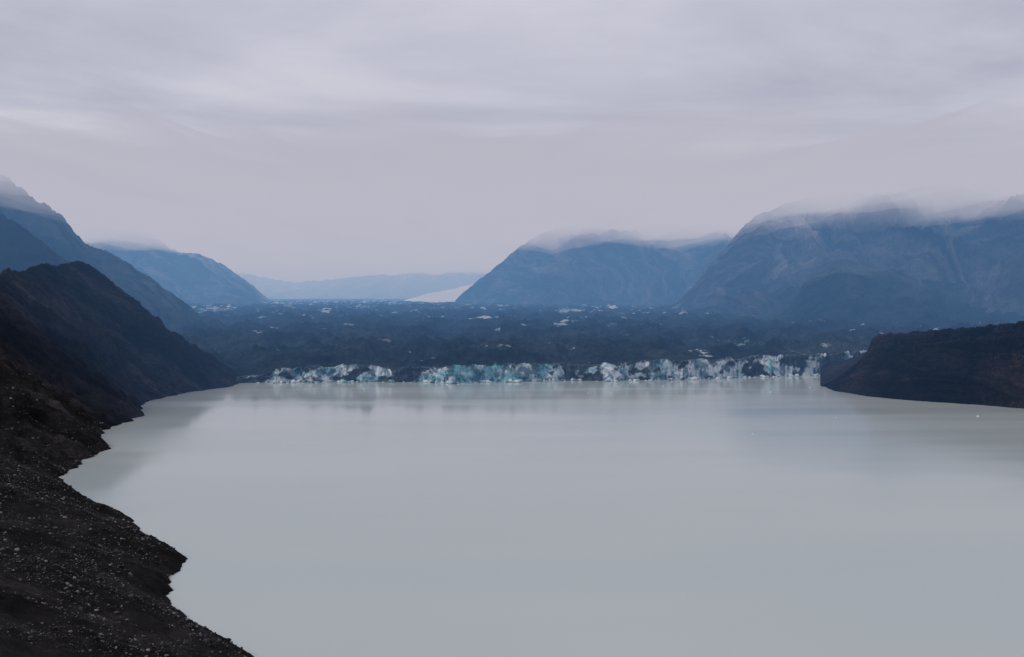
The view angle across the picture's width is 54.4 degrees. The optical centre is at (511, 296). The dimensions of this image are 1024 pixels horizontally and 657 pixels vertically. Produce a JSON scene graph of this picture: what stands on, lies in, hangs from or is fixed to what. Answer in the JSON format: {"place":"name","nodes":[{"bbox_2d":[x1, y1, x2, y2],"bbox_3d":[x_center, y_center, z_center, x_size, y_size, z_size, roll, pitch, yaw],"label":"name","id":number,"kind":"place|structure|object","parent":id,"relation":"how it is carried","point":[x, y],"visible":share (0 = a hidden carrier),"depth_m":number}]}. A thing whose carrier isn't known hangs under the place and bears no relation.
{"place":"outdoors","nodes":[
{"label":"outdoors","id":0,"kind":"place"},
{"bbox_2d":[0,214,69,272],"bbox_3d":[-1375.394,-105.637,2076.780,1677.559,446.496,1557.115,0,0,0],"label":"mountain spur","id":1,"kind":"structure","parent":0,"point":[22,248],"depth_m":1708.40},
{"bbox_2d":[0,174,206,335],"bbox_3d":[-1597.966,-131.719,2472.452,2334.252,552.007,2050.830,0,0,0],"label":"mountain","id":2,"kind":"structure","parent":0,"point":[48,226],"depth_m":2102.74},
{"bbox_2d":[0,261,253,656],"bbox_3d":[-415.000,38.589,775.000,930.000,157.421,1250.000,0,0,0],"label":"moraine slope","id":3,"kind":"structure","parent":0,"point":[88,340],"depth_m":614.84},
{"bbox_2d":[0,357,248,656],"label":"scattered stones","id":4,"kind":"object","parent":3,"relation":"on","point":[129,640],"visible":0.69,"depth_m":303.73},
{"bbox_2d":[28,190,270,304],"bbox_3d":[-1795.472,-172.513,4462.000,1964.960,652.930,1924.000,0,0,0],"label":"mountain","id":5,"kind":"structure","parent":0,"point":[191,278],"depth_m":4219.10},
{"bbox_2d":[235,265,496,298],"bbox_3d":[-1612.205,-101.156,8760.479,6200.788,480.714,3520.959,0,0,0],"label":"distant mountain","id":6,"kind":"structure","parent":0,"point":[405,286],"depth_m":7981.17},
{"bbox_2d":[404,284,472,302],"bbox_3d":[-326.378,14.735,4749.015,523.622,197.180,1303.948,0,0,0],"label":"snowy glacier tongue","id":7,"kind":"object","parent":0,"point":[452,295],"visible":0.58,"depth_m":4615.81},
{"bbox_2d":[0,0,1023,281],"label":"sky","id":8,"kind":"structure","parent":0,"point":[285,140]},
{"bbox_2d":[59,376,1023,656],"bbox_3d":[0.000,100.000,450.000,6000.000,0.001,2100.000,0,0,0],"label":"lake water","id":9,"kind":"structure","parent":0,"point":[793,516],"depth_m":455.27},
{"bbox_2d":[256,373,819,383],"bbox_3d":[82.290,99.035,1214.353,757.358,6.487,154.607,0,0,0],"label":"calved ice blocks","id":10,"kind":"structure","parent":9,"relation":"on","point":[553,379],"depth_m":1172.95},
{"bbox_2d":[236,350,866,382],"bbox_3d":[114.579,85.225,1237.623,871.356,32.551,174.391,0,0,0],"label":"ice cliff","id":11,"kind":"structure","parent":0,"point":[757,365],"depth_m":1187.60},
{"bbox_2d":[183,298,1007,376],"bbox_3d":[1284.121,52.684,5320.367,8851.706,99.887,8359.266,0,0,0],"label":"glacier","id":12,"kind":"object","parent":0,"point":[257,338],"visible":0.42,"depth_m":1506.92},
{"bbox_2d":[454,209,762,305],"bbox_3d":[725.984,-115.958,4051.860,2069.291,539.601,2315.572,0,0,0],"label":"mountain","id":13,"kind":"structure","parent":0,"point":[651,257],"depth_m":3785.07},
{"bbox_2d":[668,167,1023,322],"bbox_3d":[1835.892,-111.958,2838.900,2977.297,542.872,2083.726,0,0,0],"label":"mountain","id":14,"kind":"structure","parent":0,"point":[954,225],"depth_m":2644.46},
{"bbox_2d":[778,263,1023,327],"bbox_3d":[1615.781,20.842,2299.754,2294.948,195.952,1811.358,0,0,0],"label":"mountain spur","id":15,"kind":"structure","parent":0,"point":[845,293],"depth_m":2094.84},
{"bbox_2d":[820,321,1023,408],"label":"moraine bank","id":16,"kind":"structure","parent":0,"point":[981,365],"depth_m":984.20}
]}

